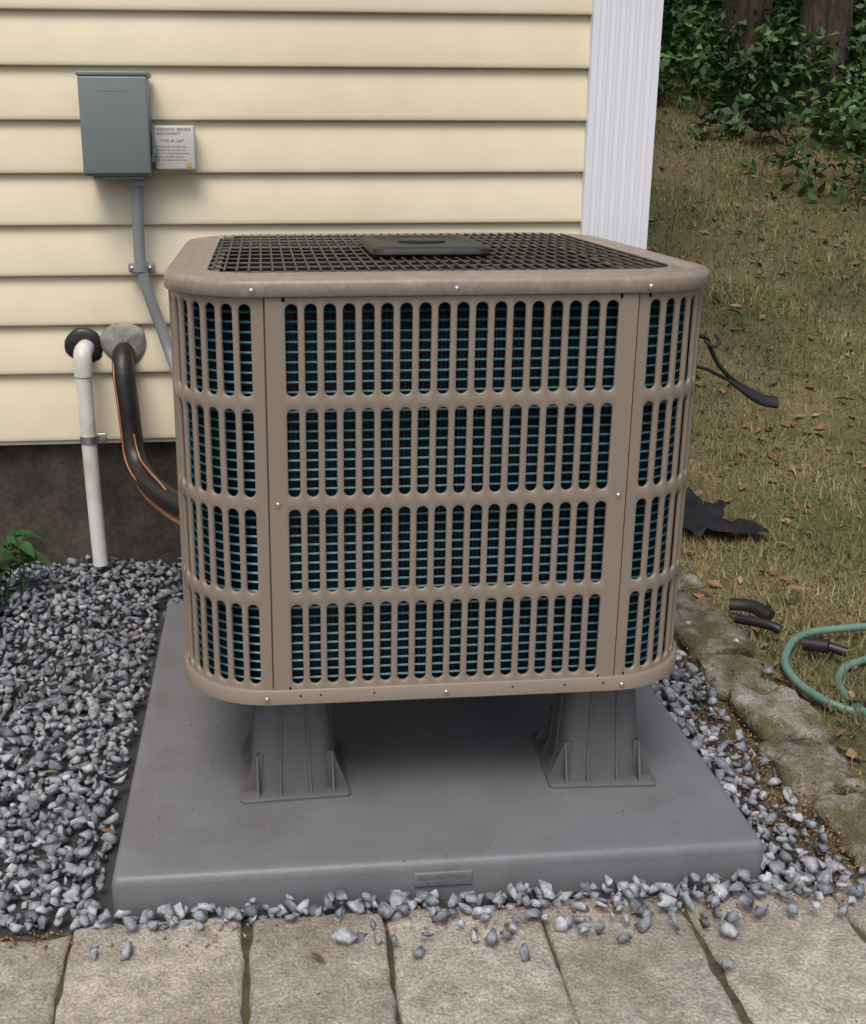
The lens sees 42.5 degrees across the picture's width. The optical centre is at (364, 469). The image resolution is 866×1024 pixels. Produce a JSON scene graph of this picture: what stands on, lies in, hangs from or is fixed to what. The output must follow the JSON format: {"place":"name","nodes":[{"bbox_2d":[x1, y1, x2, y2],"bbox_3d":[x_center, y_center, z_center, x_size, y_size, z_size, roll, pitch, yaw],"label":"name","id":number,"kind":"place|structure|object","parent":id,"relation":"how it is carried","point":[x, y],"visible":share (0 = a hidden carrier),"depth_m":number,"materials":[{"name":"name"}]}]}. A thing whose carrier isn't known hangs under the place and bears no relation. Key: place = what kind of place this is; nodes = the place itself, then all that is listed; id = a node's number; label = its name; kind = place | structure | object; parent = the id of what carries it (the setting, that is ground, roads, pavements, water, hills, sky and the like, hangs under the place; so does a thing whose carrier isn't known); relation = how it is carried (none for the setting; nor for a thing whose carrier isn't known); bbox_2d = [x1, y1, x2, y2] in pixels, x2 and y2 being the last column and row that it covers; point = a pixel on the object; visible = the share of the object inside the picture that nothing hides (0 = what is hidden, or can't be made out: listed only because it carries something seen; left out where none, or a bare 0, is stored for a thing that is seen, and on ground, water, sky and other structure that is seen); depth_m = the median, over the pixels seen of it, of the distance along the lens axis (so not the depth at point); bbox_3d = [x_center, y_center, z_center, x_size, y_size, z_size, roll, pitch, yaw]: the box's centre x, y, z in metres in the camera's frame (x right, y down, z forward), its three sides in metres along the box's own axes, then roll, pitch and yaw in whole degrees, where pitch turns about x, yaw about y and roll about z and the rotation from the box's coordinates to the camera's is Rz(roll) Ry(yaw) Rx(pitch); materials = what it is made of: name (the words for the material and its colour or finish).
{"place":"outdoors","nodes":[
{"label":"outdoors","id":0,"kind":"place"},
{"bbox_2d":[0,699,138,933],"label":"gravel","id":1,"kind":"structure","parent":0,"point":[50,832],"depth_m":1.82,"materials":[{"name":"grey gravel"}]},
{"bbox_2d":[0,0,865,956],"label":"ground","id":2,"kind":"structure","parent":0,"point":[104,896],"depth_m":3.77,"materials":[{"name":"soil"}]},
{"bbox_2d":[0,442,181,577],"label":"foundation","id":3,"kind":"object","parent":2,"relation":"on","point":[42,491],"depth_m":2.81,"materials":[{"name":"concrete"}]},
{"bbox_2d":[0,438,175,445],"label":"starter strip","id":4,"kind":"object","parent":3,"relation":"on","point":[78,441],"depth_m":2.73,"materials":[{"name":"beige plastic"}]},
{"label":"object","id":5,"kind":"object","parent":3,"relation":"on","visible":0},
{"bbox_2d":[64,328,108,566],"bbox_3d":[-0.661,-0.054,2.707,0.084,0.579,0.109,-9,18,-27],"label":"white pvc pipe","id":6,"kind":"object","parent":5,"relation":"attached to","point":[83,349],"visible":1,"depth_m":2.65,"materials":[{"name":"plastic"}]},
{"bbox_2d":[0,0,591,441],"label":"siding","id":7,"kind":"object","parent":5,"relation":"attached to","point":[384,116],"visible":0.53,"depth_m":2.58,"materials":[{"name":"beige plastic"}]},
{"bbox_2d":[75,71,156,179],"bbox_3d":[-0.549,-0.768,2.482,0.163,0.228,0.095,-1,16,-5],"label":"electrical disconnect box","id":8,"kind":"object","parent":7,"relation":"attached to","point":[115,121],"visible":1,"depth_m":2.44,"materials":[{"name":"grey metal"}]},
{"bbox_2d":[128,179,172,376],"bbox_3d":[-0.406,-0.366,2.454,0.083,0.534,0.472,-10,19,-30],"label":"electrical conduit","id":9,"kind":"object","parent":7,"relation":"attached to","point":[141,267],"visible":0.7,"depth_m":2.57,"materials":[{"name":"grey plastic"}]},
{"bbox_2d":[152,126,196,169],"bbox_3d":[-0.435,-0.733,2.528,0.098,0.096,0.046,-1,16,-5],"label":"warning label","id":10,"kind":"object","parent":7,"relation":"attached to","point":[176,147],"visible":1,"depth_m":2.51,"materials":[{"name":"white paper"}]},
{"bbox_2d":[579,0,663,249],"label":"corner post","id":11,"kind":"object","parent":5,"relation":"attached to","point":[623,69],"depth_m":2.61,"materials":[{"name":"white plastic"}]},
{"bbox_2d":[0,555,183,931],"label":"gravel","id":12,"kind":"structure","parent":2,"relation":"on","point":[59,700],"depth_m":2.41,"materials":[{"name":"grey gravel"}]},
{"bbox_2d":[0,530,52,606],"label":"garden plant","id":13,"kind":"object","parent":12,"relation":"on","point":[24,548],"visible":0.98,"depth_m":2.59,"materials":[{"name":"green plant"}]},
{"bbox_2d":[0,885,865,1023],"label":"paver walkway","id":14,"kind":"structure","parent":2,"relation":"on","point":[291,978],"depth_m":1.47,"materials":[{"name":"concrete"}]},
{"bbox_2d":[2,890,859,1023],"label":"grit","id":15,"kind":"object","parent":14,"relation":"on","point":[442,1014],"visible":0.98,"depth_m":1.47,"materials":[{"name":"grey gravel"}]},
{"bbox_2d":[35,397,855,961],"bbox_3d":[0.406,0.119,2.854,1.327,0.252,2.898,14,22,41],"label":"fallen leaf","id":16,"kind":"object","parent":14,"relation":"on","point":[319,957],"visible":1,"depth_m":2.37,"materials":[{"name":"brown plant"}]},
{"bbox_2d":[112,603,763,916],"bbox_3d":[0.074,0.464,2.107,0.967,0.070,1.009,-1,16,-5],"label":"equipment pad","id":17,"kind":"object","parent":2,"relation":"on","point":[508,806],"visible":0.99,"depth_m":1.73,"materials":[{"name":"plastic"}]},
{"bbox_2d":[238,703,350,804],"bbox_3d":[-0.121,0.406,1.822,0.176,0.199,0.176,-2,16,-7],"label":"equipment riser","id":18,"kind":"object","parent":17,"relation":"on","point":[286,753],"visible":0.75,"depth_m":1.77,"materials":[{"name":"plastic"}]},
{"bbox_2d":[142,702,718,861],"bbox_3d":[0.051,0.453,2.015,0.902,0.004,0.830,-1,16,-5],"label":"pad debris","id":19,"kind":"object","parent":17,"relation":"on","point":[307,811],"visible":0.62,"depth_m":1.80,"materials":[{"name":"brown plant"}]},
{"bbox_2d":[531,688,655,788],"bbox_3d":[0.384,0.396,1.859,0.176,0.199,0.176,-1,16,-2],"label":"equipment riser","id":20,"kind":"object","parent":17,"relation":"on","point":[585,739],"visible":0.72,"depth_m":1.81,"materials":[{"name":"plastic"}]},
{"bbox_2d":[164,232,709,705],"bbox_3d":[0.086,-0.078,1.963,0.802,0.652,0.805,-1,16,-5],"label":"air conditioner condenser","id":21,"kind":"object","parent":20,"relation":"on","point":[422,466],"visible":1,"depth_m":1.61,"materials":[{"name":"beige paint"}]},
{"bbox_2d":[100,322,179,524],"bbox_3d":[-0.455,-0.102,2.512,0.103,0.409,0.536,-10,19,-31],"label":"insulated refrigerant line","id":22,"kind":"object","parent":21,"relation":"attached to","point":[123,345],"visible":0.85,"depth_m":2.61,"materials":[{"name":"black plastic"}]},
{"bbox_2d":[79,621,865,967],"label":"gravel","id":23,"kind":"structure","parent":2,"relation":"on","point":[779,875],"depth_m":1.61,"materials":[{"name":"grey gravel"}]},
{"bbox_2d":[683,486,768,536],"bbox_3d":[0.970,0.119,3.233,0.306,0.076,0.362,-1,16,-5],"label":"landscape fabric","id":24,"kind":"object","parent":2,"relation":"on","point":[700,517],"visible":0.59,"depth_m":3.17,"materials":[{"name":"black fabric"}]},
{"bbox_2d":[696,333,778,408],"bbox_3d":[0.716,-0.198,2.732,0.953,0.212,0.152,-14,21,-39],"label":"black cable whip","id":25,"kind":"object","parent":2,"relation":"on","point":[757,397],"visible":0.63,"depth_m":2.97,"materials":[{"name":"plastic"}]},
{"bbox_2d":[717,0,771,78],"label":"tree","id":26,"kind":"object","parent":2,"relation":"on","point":[743,9],"visible":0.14,"depth_m":8.15,"materials":[{"name":"brown plant"}]},
{"bbox_2d":[729,598,781,633],"bbox_3d":[0.880,0.328,2.508,0.097,0.031,0.154,3,16,9],"label":"black hose connector","id":27,"kind":"object","parent":2,"relation":"on","point":[764,613],"visible":1,"depth_m":2.51,"materials":[{"name":"plastic"}]},
{"bbox_2d":[646,99,865,760],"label":"leaf litter","id":28,"kind":"object","parent":2,"relation":"on","point":[717,583],"visible":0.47,"depth_m":3.80,"materials":[{"name":"brown plant"}]},
{"bbox_2d":[647,78,865,773],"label":"grass","id":29,"kind":"structure","parent":2,"relation":"on","point":[817,684],"depth_m":3.91,"materials":[{"name":"green plant"}]},
{"bbox_2d":[657,0,865,214],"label":"undergrowth","id":30,"kind":"object","parent":2,"relation":"on","point":[780,34],"visible":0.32,"depth_m":7.27,"materials":[{"name":"green plant"}]},
{"bbox_2d":[673,567,865,876],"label":"stone edging","id":31,"kind":"object","parent":2,"relation":"on","point":[789,719],"visible":0.68,"depth_m":2.07,"materials":[{"name":"grey stone"}]},
{"bbox_2d":[788,0,853,112],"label":"tree","id":32,"kind":"object","parent":2,"relation":"on","point":[830,16],"visible":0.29,"depth_m":7.42,"materials":[{"name":"brown plant"}]},
{"bbox_2d":[780,623,865,716],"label":"garden hose","id":33,"kind":"object","parent":2,"relation":"on","point":[818,645],"visible":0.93,"depth_m":2.31,"materials":[{"name":"green plastic"}]}
]}

